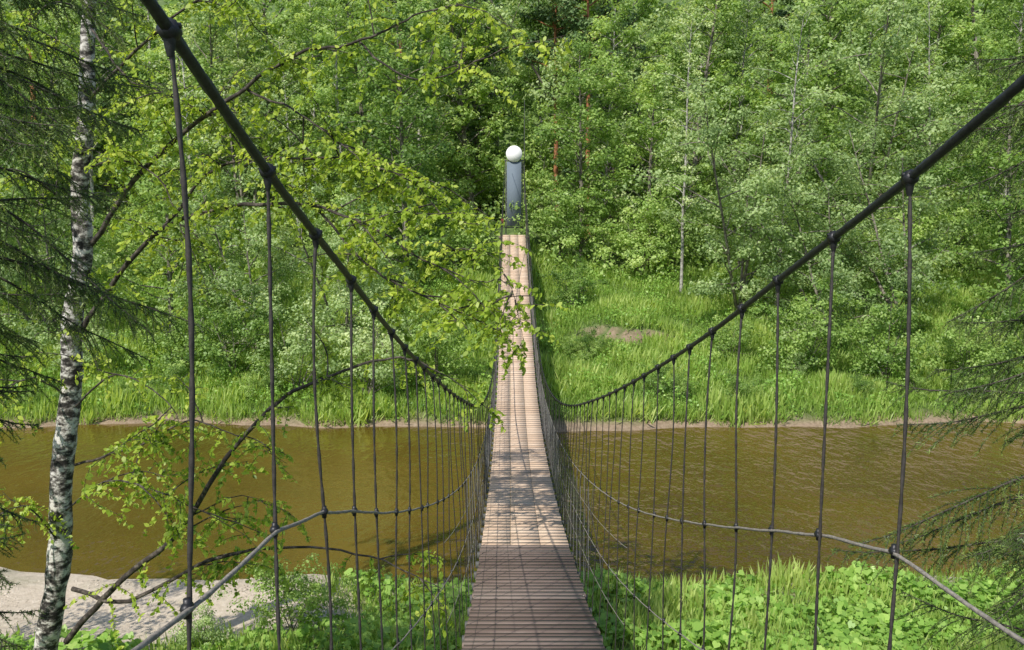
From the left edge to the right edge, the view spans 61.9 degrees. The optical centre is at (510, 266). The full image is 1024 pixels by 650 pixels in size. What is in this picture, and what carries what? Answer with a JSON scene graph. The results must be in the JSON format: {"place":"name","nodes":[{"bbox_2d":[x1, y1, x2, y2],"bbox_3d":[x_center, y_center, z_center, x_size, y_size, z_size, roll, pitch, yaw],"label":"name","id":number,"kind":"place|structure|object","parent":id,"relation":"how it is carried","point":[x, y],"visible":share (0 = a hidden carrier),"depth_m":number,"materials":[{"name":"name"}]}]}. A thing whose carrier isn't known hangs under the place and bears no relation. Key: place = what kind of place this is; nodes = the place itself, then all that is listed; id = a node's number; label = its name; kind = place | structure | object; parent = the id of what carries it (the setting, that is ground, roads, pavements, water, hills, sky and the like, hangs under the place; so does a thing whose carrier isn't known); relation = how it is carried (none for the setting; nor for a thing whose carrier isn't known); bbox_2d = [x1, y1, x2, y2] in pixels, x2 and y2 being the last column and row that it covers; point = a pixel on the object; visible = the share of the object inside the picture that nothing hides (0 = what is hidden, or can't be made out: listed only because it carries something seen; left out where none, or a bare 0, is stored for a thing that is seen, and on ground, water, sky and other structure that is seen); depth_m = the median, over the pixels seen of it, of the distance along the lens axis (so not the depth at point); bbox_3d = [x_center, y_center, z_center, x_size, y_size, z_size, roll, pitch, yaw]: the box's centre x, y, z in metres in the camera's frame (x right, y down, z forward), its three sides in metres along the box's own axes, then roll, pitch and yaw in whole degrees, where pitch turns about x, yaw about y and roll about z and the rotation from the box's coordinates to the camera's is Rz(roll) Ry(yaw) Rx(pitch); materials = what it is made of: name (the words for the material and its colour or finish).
{"place":"outdoors","nodes":[
{"label":"outdoors","id":0,"kind":"place"},
{"bbox_2d":[0,421,1023,590],"bbox_3d":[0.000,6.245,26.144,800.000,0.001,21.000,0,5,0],"label":"river","id":1,"kind":"structure","parent":0,"point":[862,474],"depth_m":24.06,"materials":[{"name":"liquid"}]},
{"bbox_2d":[0,0,1023,649],"bbox_3d":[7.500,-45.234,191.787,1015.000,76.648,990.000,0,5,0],"label":"ground","id":2,"kind":"structure","parent":0,"point":[28,590],"depth_m":30.86,"materials":[{"name":"soil"}]},
{"bbox_2d":[17,196,104,269],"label":"alder bush","id":3,"kind":"object","parent":2,"relation":"on","point":[61,232],"visible":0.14,"depth_m":46.83,"materials":[{"name":"green plant"}]},
{"bbox_2d":[0,0,122,252],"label":"aspen tree","id":4,"kind":"object","parent":2,"relation":"on","point":[56,30],"visible":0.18,"depth_m":53.00,"materials":[{"name":"green plant"}]},
{"bbox_2d":[0,148,127,350],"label":"willow tree","id":5,"kind":"object","parent":2,"relation":"on","point":[37,330],"visible":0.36,"depth_m":36.80,"materials":[{"name":"green plant"}]},
{"bbox_2d":[33,299,123,370],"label":"willow bush","id":6,"kind":"object","parent":2,"relation":"on","point":[89,357],"visible":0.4,"depth_m":34.32,"materials":[{"name":"green plant"}]},
{"bbox_2d":[28,0,142,236],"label":"birch tree","id":7,"kind":"object","parent":2,"relation":"on","point":[66,82],"visible":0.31,"depth_m":51.96,"materials":[{"name":"green plant"}]},
{"bbox_2d":[55,0,151,237],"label":"tree","id":8,"kind":"object","parent":2,"relation":"on","point":[98,149],"visible":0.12,"depth_m":57.12,"materials":[{"name":"green plant"}]},
{"bbox_2d":[0,0,212,649],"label":"spruce tree","id":9,"kind":"object","parent":2,"relation":"on","point":[52,276],"visible":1,"depth_m":8.06,"materials":[{"name":"green plant"}]},
{"bbox_2d":[92,203,158,266],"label":"hazel bush","id":10,"kind":"object","parent":2,"relation":"on","point":[118,238],"visible":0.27,"depth_m":46.71,"materials":[{"name":"green plant"}]},
{"bbox_2d":[116,0,201,164],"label":"birch tree","id":11,"kind":"object","parent":2,"relation":"on","point":[129,38],"visible":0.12,"depth_m":71.02,"materials":[{"name":"green plant"}]},
{"bbox_2d":[94,107,236,330],"bbox_3d":[-15.642,-1.738,38.958,6.061,11.391,6.361,-2,5,-18],"label":"alder tree","id":12,"kind":"object","parent":2,"relation":"on","point":[142,186],"visible":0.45,"depth_m":38.10,"materials":[{"name":"green plant"}]},
{"bbox_2d":[115,297,226,374],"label":"hazel bush","id":13,"kind":"object","parent":2,"relation":"on","point":[167,343],"visible":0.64,"depth_m":34.63,"materials":[{"name":"green plant"}]},
{"bbox_2d":[106,6,241,226],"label":"alder tree","id":14,"kind":"object","parent":2,"relation":"on","point":[151,55],"visible":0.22,"depth_m":52.22,"materials":[{"name":"green plant"}]},
{"bbox_2d":[0,576,367,649],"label":"gravel","id":15,"kind":"structure","parent":2,"relation":"on","point":[143,603],"depth_m":17.45,"materials":[{"name":"stone"}]},
{"bbox_2d":[150,5,242,334],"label":"birch tree","id":16,"kind":"object","parent":2,"relation":"on","point":[187,37],"visible":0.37,"depth_m":38.50,"materials":[{"name":"green plant"}]},
{"bbox_2d":[162,588,240,649],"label":"willow bush","id":17,"kind":"object","parent":2,"relation":"on","point":[204,621],"visible":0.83,"depth_m":14.87,"materials":[{"name":"green plant"}]},
{"bbox_2d":[95,0,310,220],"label":"willow tree","id":18,"kind":"object","parent":2,"relation":"on","point":[202,43],"visible":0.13,"depth_m":55.77,"materials":[{"name":"green plant"}]},
{"bbox_2d":[140,154,304,357],"bbox_3d":[-12.707,-0.334,38.218,7.446,9.646,9.801,-2,5,-23],"label":"willow tree","id":19,"kind":"object","parent":2,"relation":"on","point":[232,279],"visible":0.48,"depth_m":37.01,"materials":[{"name":"green plant"}]},
{"bbox_2d":[164,0,288,202],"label":"aspen tree","id":20,"kind":"object","parent":2,"relation":"on","point":[223,36],"visible":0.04,"depth_m":70.68,"materials":[{"name":"green plant"}]},
{"bbox_2d":[174,293,285,381],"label":"alder bush","id":21,"kind":"object","parent":2,"relation":"on","point":[229,324],"visible":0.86,"depth_m":33.84,"materials":[{"name":"green plant"}]},
{"bbox_2d":[190,0,288,210],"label":"birch tree","id":22,"kind":"object","parent":2,"relation":"on","point":[238,43],"visible":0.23,"depth_m":56.99,"materials":[{"name":"green plant"}]},
{"bbox_2d":[139,42,347,231],"bbox_3d":[-16.788,-7.955,55.208,11.608,15.037,15.280,3,6,34],"label":"willow tree","id":23,"kind":"object","parent":2,"relation":"on","point":[240,181],"visible":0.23,"depth_m":53.80,"materials":[{"name":"green plant"}]},
{"bbox_2d":[192,195,305,269],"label":"hazel bush","id":24,"kind":"object","parent":2,"relation":"on","point":[248,214],"visible":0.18,"depth_m":46.41,"materials":[{"name":"green plant"}]},
{"bbox_2d":[221,207,308,274],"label":"willow bush","id":25,"kind":"object","parent":2,"relation":"on","point":[277,255],"visible":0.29,"depth_m":45.80,"materials":[{"name":"green plant"}]},
{"bbox_2d":[209,0,332,172],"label":"aspen tree","id":26,"kind":"object","parent":2,"relation":"on","point":[278,20],"visible":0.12,"depth_m":65.50,"materials":[{"name":"green plant"}]},
{"bbox_2d":[250,28,315,250],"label":"birch tree","id":27,"kind":"object","parent":2,"relation":"on","point":[284,40],"visible":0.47,"depth_m":51.76,"materials":[{"name":"green plant"}]},
{"bbox_2d":[0,0,571,649],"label":"birch tree","id":28,"kind":"object","parent":2,"relation":"on","point":[58,524],"visible":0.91,"depth_m":11.68,"materials":[{"name":"green plant"}]},
{"bbox_2d":[226,553,360,639],"bbox_3d":[-4.137,6.205,15.897,1.735,1.866,2.433,5,7,44],"label":"hazel bush","id":29,"kind":"object","parent":2,"relation":"on","point":[309,600],"visible":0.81,"depth_m":15.71,"materials":[{"name":"green plant"}]},
{"bbox_2d":[246,291,355,394],"bbox_3d":[-7.972,3.240,32.993,4.531,4.650,3.848,5,7,43],"label":"willow bush","id":30,"kind":"object","parent":2,"relation":"on","point":[298,346],"visible":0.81,"depth_m":32.70,"materials":[{"name":"green plant"}]},
{"bbox_2d":[275,0,359,227],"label":"birch tree","id":31,"kind":"object","parent":2,"relation":"on","point":[305,10],"visible":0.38,"depth_m":56.47,"materials":[{"name":"green plant"}]},
{"bbox_2d":[221,163,420,347],"bbox_3d":[-7.697,0.015,36.483,8.770,8.630,6.662,-4,6,-36],"label":"willow tree","id":32,"kind":"object","parent":2,"relation":"on","point":[373,289],"visible":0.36,"depth_m":36.17,"materials":[{"name":"green plant"}]},
{"bbox_2d":[291,0,393,256],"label":"birch tree","id":33,"kind":"object","parent":2,"relation":"on","point":[327,70],"visible":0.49,"depth_m":48.79,"materials":[{"name":"green plant"}]},
{"bbox_2d":[307,193,381,261],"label":"hazel bush","id":34,"kind":"object","parent":2,"relation":"on","point":[327,229],"visible":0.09,"depth_m":46.21,"materials":[{"name":"green plant"}]},
{"bbox_2d":[286,0,421,208],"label":"aspen tree","id":35,"kind":"object","parent":2,"relation":"on","point":[342,80],"visible":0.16,"depth_m":56.59,"materials":[{"name":"green plant"}]},
{"bbox_2d":[320,287,425,393],"bbox_3d":[-5.316,3.291,32.617,4.031,4.871,4.746,-1,5,-14],"label":"willow bush","id":36,"kind":"object","parent":2,"relation":"on","point":[385,347],"visible":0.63,"depth_m":32.31,"materials":[{"name":"green plant"}]},
{"bbox_2d":[316,4,462,286],"bbox_3d":[-5.764,-5.700,43.512,6.438,15.078,7.950,2,5,18],"label":"alder tree","id":37,"kind":"object","parent":2,"relation":"on","point":[387,101],"visible":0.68,"depth_m":43.11,"materials":[{"name":"green plant"}]},
{"bbox_2d":[313,0,468,222],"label":"alder tree","id":38,"kind":"object","parent":2,"relation":"on","point":[425,7],"visible":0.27,"depth_m":51.11,"materials":[{"name":"green plant"}]},
{"bbox_2d":[376,0,466,195],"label":"birch tree","id":39,"kind":"object","parent":2,"relation":"on","point":[440,102],"visible":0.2,"depth_m":58.97,"materials":[{"name":"green plant"}]},
{"bbox_2d":[377,302,497,394],"bbox_3d":[-3.003,3.378,33.064,5.406,4.147,3.855,2,6,26],"label":"hazel bush","id":40,"kind":"object","parent":2,"relation":"on","point":[427,340],"visible":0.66,"depth_m":32.68,"materials":[{"name":"green plant"}]},
{"bbox_2d":[401,199,497,268],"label":"hazel bush","id":41,"kind":"object","parent":2,"relation":"on","point":[459,234],"visible":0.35,"depth_m":45.45,"materials":[{"name":"green plant"}]},
{"bbox_2d":[403,0,521,219],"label":"aspen tree","id":42,"kind":"object","parent":2,"relation":"on","point":[480,88],"visible":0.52,"depth_m":60.76,"materials":[{"name":"green plant"}]},
{"bbox_2d":[417,126,534,215],"bbox_3d":[-3.673,-6.104,63.230,7.775,8.365,10.903,4,6,37],"label":"hazel bush","id":43,"kind":"object","parent":2,"relation":"on","point":[484,194],"visible":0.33,"depth_m":61.94,"materials":[{"name":"green plant"}]},
{"bbox_2d":[438,0,538,212],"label":"spruce tree","id":44,"kind":"object","parent":2,"relation":"on","point":[474,132],"visible":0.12,"depth_m":65.84,"materials":[{"name":"plant"}]},
{"bbox_2d":[454,0,538,201],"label":"birch tree","id":45,"kind":"object","parent":2,"relation":"on","point":[520,97],"visible":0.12,"depth_m":71.64,"materials":[{"name":"green plant"}]},
{"bbox_2d":[0,560,1023,649],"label":"ground cover","id":46,"kind":"object","parent":2,"relation":"on","point":[839,628],"visible":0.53,"depth_m":15.71,"materials":[{"name":"green plant"}]},
{"bbox_2d":[0,234,1023,427],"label":"bank grass","id":47,"kind":"structure","parent":2,"relation":"on","point":[659,350],"depth_m":35.24,"materials":[{"name":"green plant"}]},
{"bbox_2d":[0,253,1023,421],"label":"bank weeds","id":48,"kind":"object","parent":2,"relation":"on","point":[542,340],"visible":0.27,"depth_m":35.83,"materials":[{"name":"green plant"}]},
{"bbox_2d":[0,182,1023,293],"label":"undergrowth","id":49,"kind":"object","parent":2,"relation":"on","point":[493,222],"visible":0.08,"depth_m":46.58,"materials":[{"name":"green plant"}]},
{"bbox_2d":[0,0,1023,178],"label":"distant forest","id":50,"kind":"object","parent":2,"relation":"on","point":[732,79],"visible":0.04,"depth_m":93.59,"materials":[{"name":"green plant"}]},
{"bbox_2d":[3,554,1023,649],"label":"grass","id":51,"kind":"structure","parent":2,"relation":"on","point":[781,578],"depth_m":16.45,"materials":[{"name":"green plant"}]},
{"bbox_2d":[499,100,528,238],"bbox_3d":[0.200,-3.842,45.639,1.600,10.000,1.800,0,5,0],"label":"bridge pylon","id":52,"kind":"object","parent":2,"relation":"on","point":[513,180],"visible":0.88,"depth_m":45.39,"materials":[{"name":"metal"}]},
{"bbox_2d":[491,134,585,231],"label":"hazel bush","id":53,"kind":"object","parent":2,"relation":"on","point":[532,175],"visible":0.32,"depth_m":60.46,"materials":[{"name":"green plant"}]},
{"bbox_2d":[499,0,583,210],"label":"birch tree","id":54,"kind":"object","parent":2,"relation":"on","point":[513,81],"visible":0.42,"depth_m":60.70,"materials":[{"name":"green plant"}]},
{"bbox_2d":[515,0,596,211],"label":"pine tree","id":55,"kind":"object","parent":2,"relation":"on","point":[542,12],"visible":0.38,"depth_m":58.42,"materials":[{"name":"green plant"}]},
{"bbox_2d":[506,177,609,261],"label":"hazel bush","id":56,"kind":"object","parent":2,"relation":"on","point":[555,232],"visible":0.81,"depth_m":46.31,"materials":[{"name":"green plant"}]},
{"bbox_2d":[539,255,607,308],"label":"alder bush","id":57,"kind":"object","parent":2,"relation":"on","point":[569,274],"visible":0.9,"depth_m":41.64,"materials":[{"name":"green plant"}]},
{"bbox_2d":[131,0,1023,649],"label":"suspension bridge","id":58,"kind":"structure","parent":2,"relation":"on","point":[529,590],"depth_m":7.40,"materials":[{"name":"brown wood"}]},
{"bbox_2d":[528,34,632,259],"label":"alder tree","id":59,"kind":"object","parent":2,"relation":"on","point":[587,81],"visible":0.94,"depth_m":46.52,"materials":[{"name":"green plant"}]},
{"bbox_2d":[548,0,629,237],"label":"pine tree","id":60,"kind":"object","parent":2,"relation":"on","point":[581,22],"visible":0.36,"depth_m":55.65,"materials":[{"name":"green plant"}]},
{"bbox_2d":[550,0,655,229],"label":"spruce tree","id":61,"kind":"object","parent":2,"relation":"on","point":[641,49],"visible":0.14,"depth_m":58.70,"materials":[{"name":"green plant"}]},
{"bbox_2d":[474,0,734,227],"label":"willow tree","id":62,"kind":"object","parent":2,"relation":"on","point":[659,22],"visible":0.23,"depth_m":57.33,"materials":[{"name":"green plant"}]},
{"bbox_2d":[559,0,665,256],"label":"birch tree","id":63,"kind":"object","parent":2,"relation":"on","point":[605,27],"visible":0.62,"depth_m":49.06,"materials":[{"name":"green plant"}]},
{"bbox_2d":[570,0,682,192],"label":"aspen tree","id":64,"kind":"object","parent":2,"relation":"on","point":[644,10],"visible":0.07,"depth_m":68.23,"materials":[{"name":"green plant"}]},
{"bbox_2d":[585,203,686,274],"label":"hazel bush","id":65,"kind":"object","parent":2,"relation":"on","point":[630,240],"visible":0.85,"depth_m":45.84,"materials":[{"name":"green plant"}]},
{"bbox_2d":[579,59,705,265],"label":"alder tree","id":66,"kind":"object","parent":2,"relation":"on","point":[652,132],"visible":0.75,"depth_m":46.92,"materials":[{"name":"green plant"}]},
{"bbox_2d":[620,201,714,271],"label":"hazel bush","id":67,"kind":"object","parent":2,"relation":"on","point":[686,239],"visible":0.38,"depth_m":46.51,"materials":[{"name":"green plant"}]},
{"bbox_2d":[650,4,720,292],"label":"birch tree","id":68,"kind":"object","parent":2,"relation":"on","point":[675,125],"visible":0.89,"depth_m":42.55,"materials":[{"name":"green plant"}]},
{"bbox_2d":[632,0,739,199],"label":"birch tree","id":69,"kind":"object","parent":2,"relation":"on","point":[685,18],"visible":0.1,"depth_m":71.92,"materials":[{"name":"green plant"}]},
{"bbox_2d":[651,0,747,200],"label":"birch tree","id":70,"kind":"object","parent":2,"relation":"on","point":[703,57],"visible":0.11,"depth_m":61.65,"materials":[{"name":"green plant"}]},
{"bbox_2d":[634,0,770,252],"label":"aspen tree","id":71,"kind":"object","parent":2,"relation":"on","point":[718,61],"visible":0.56,"depth_m":52.33,"materials":[{"name":"green plant"}]},
{"bbox_2d":[616,76,836,310],"bbox_3d":[10.421,-2.500,39.773,11.349,11.169,8.622,-2,5,-24],"label":"willow tree","id":72,"kind":"object","parent":2,"relation":"on","point":[749,189],"visible":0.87,"depth_m":38.84,"materials":[{"name":"green plant"}]},
{"bbox_2d":[688,312,767,359],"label":"hazel bush","id":73,"kind":"object","parent":2,"relation":"on","point":[745,333],"visible":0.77,"depth_m":36.49,"materials":[{"name":"green plant"}]},
{"bbox_2d":[673,179,806,268],"bbox_3d":[12.691,-1.972,47.252,7.537,5.782,5.374,2,5,18],"label":"hazel bush","id":74,"kind":"object","parent":2,"relation":"on","point":[700,186],"visible":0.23,"depth_m":47.02,"materials":[{"name":"green plant"}]},
{"bbox_2d":[697,0,789,230],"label":"birch tree","id":75,"kind":"object","parent":2,"relation":"on","point":[733,54],"visible":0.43,"depth_m":52.99,"materials":[{"name":"green plant"}]},
{"bbox_2d":[707,0,789,180],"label":"birch tree","id":76,"kind":"object","parent":2,"relation":"on","point":[744,121],"visible":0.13,"depth_m":62.73,"materials":[{"name":"green plant"}]},
{"bbox_2d":[748,0,797,207],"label":"pine tree","id":77,"kind":"object","parent":2,"relation":"on","point":[781,13],"visible":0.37,"depth_m":68.23,"materials":[{"name":"green plant"}]},
{"bbox_2d":[693,141,885,341],"bbox_3d":[13.551,-1.012,39.889,7.838,10.153,10.317,0,5,-3],"label":"willow tree","id":78,"kind":"object","parent":2,"relation":"on","point":[840,272],"visible":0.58,"depth_m":38.44,"materials":[{"name":"green plant"}]},
{"bbox_2d":[712,0,868,237],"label":"alder tree","id":79,"kind":"object","parent":2,"relation":"on","point":[825,78],"visible":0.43,"depth_m":49.18,"materials":[{"name":"green plant"}]},
{"bbox_2d":[742,0,838,306],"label":"birch tree","id":80,"kind":"object","parent":2,"relation":"on","point":[817,95],"visible":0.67,"depth_m":39.72,"materials":[{"name":"green plant"}]},
{"bbox_2d":[747,278,876,376],"bbox_3d":[12.340,2.810,34.969,4.377,4.573,4.457,-3,6,-28],"label":"alder bush","id":81,"kind":"object","parent":2,"relation":"on","point":[800,339],"visible":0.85,"depth_m":34.91,"materials":[{"name":"green plant"}]},
{"bbox_2d":[756,0,892,226],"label":"aspen tree","id":82,"kind":"object","parent":2,"relation":"on","point":[846,13],"visible":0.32,"depth_m":56.49,"materials":[{"name":"green plant"}]},
{"bbox_2d":[747,0,919,182],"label":"aspen tree","id":83,"kind":"object","parent":2,"relation":"on","point":[792,52],"visible":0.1,"depth_m":69.12,"materials":[{"name":"green plant"}]},
{"bbox_2d":[766,109,963,331],"bbox_3d":[17.511,-2.085,41.167,9.014,11.676,11.865,1,5,9],"label":"willow tree","id":84,"kind":"object","parent":2,"relation":"on","point":[843,160],"visible":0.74,"depth_m":39.70,"materials":[{"name":"green plant"}]},
{"bbox_2d":[820,0,919,213],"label":"birch tree","id":85,"kind":"object","parent":2,"relation":"on","point":[893,21],"visible":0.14,"depth_m":60.77,"materials":[{"name":"green plant"}]},
{"bbox_2d":[765,0,987,246],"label":"willow tree","id":86,"kind":"object","parent":2,"relation":"on","point":[910,105],"visible":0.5,"depth_m":46.40,"materials":[{"name":"green plant"}]},
{"bbox_2d":[820,288,943,381],"bbox_3d":[14.809,3.026,34.318,4.457,4.573,4.377,2,5,19],"label":"alder bush","id":87,"kind":"object","parent":2,"relation":"on","point":[894,322],"visible":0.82,"depth_m":33.77,"materials":[{"name":"green plant"}]},
{"bbox_2d":[833,0,963,153],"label":"birch tree","id":88,"kind":"object","parent":2,"relation":"on","point":[905,12],"visible":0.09,"depth_m":68.98,"materials":[{"name":"green plant"}]},
{"bbox_2d":[871,191,975,282],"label":"hazel bush","id":89,"kind":"object","parent":2,"relation":"on","point":[921,224],"visible":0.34,"depth_m":45.82,"materials":[{"name":"green plant"}]},
{"bbox_2d":[827,23,1023,649],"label":"spruce tree","id":90,"kind":"object","parent":2,"relation":"on","point":[998,548],"visible":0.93,"depth_m":8.06,"materials":[{"name":"green plant"}]},
{"bbox_2d":[890,0,962,236],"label":"birch tree","id":91,"kind":"object","parent":2,"relation":"on","point":[930,109],"visible":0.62,"depth_m":48.64,"materials":[{"name":"green plant"}]},
{"bbox_2d":[869,0,989,166],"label":"aspen tree","id":92,"kind":"object","parent":2,"relation":"on","point":[944,54],"visible":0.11,"depth_m":71.70,"materials":[{"name":"green plant"}]},
{"bbox_2d":[860,0,1000,227],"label":"aspen tree","id":93,"kind":"object","parent":2,"relation":"on","point":[936,34],"visible":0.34,"depth_m":58.96,"materials":[{"name":"green plant"}]},
{"bbox_2d":[899,184,1003,274],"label":"alder bush","id":94,"kind":"object","parent":2,"relation":"on","point":[968,219],"visible":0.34,"depth_m":46.68,"materials":[{"name":"green plant"}]},
{"bbox_2d":[887,0,1021,171],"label":"aspen tree","id":95,"kind":"object","parent":2,"relation":"on","point":[976,54],"visible":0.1,"depth_m":72.24,"materials":[{"name":"green plant"}]},
{"bbox_2d":[901,46,1023,332],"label":"alder tree","id":96,"kind":"object","parent":2,"relation":"on","point":[1004,225],"visible":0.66,"depth_m":38.93,"materials":[{"name":"green plant"}]},
{"bbox_2d":[912,311,1023,391],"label":"hazel bush","id":97,"kind":"object","parent":2,"relation":"on","point":[952,351],"visible":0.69,"depth_m":33.04,"materials":[{"name":"green plant"}]},
{"bbox_2d":[951,0,1023,192],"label":"birch tree","id":98,"kind":"object","parent":2,"relation":"on","point":[988,22],"visible":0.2,"depth_m":59.03,"materials":[{"name":"green plant"}]},
{"bbox_2d":[956,0,1023,214],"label":"birch tree","id":99,"kind":"object","parent":2,"relation":"on","point":[1017,11],"visible":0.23,"depth_m":50.17,"materials":[{"name":"green plant"}]},
{"bbox_2d":[961,197,1023,277],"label":"hazel bush","id":100,"kind":"object","parent":2,"relation":"on","point":[1017,227],"visible":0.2,"depth_m":45.95,"materials":[{"name":"green plant"}]},
{"bbox_2d":[967,293,1023,377],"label":"alder bush","id":101,"kind":"object","parent":2,"relation":"on","point":[1005,315],"visible":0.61,"depth_m":34.28,"materials":[{"name":"green plant"}]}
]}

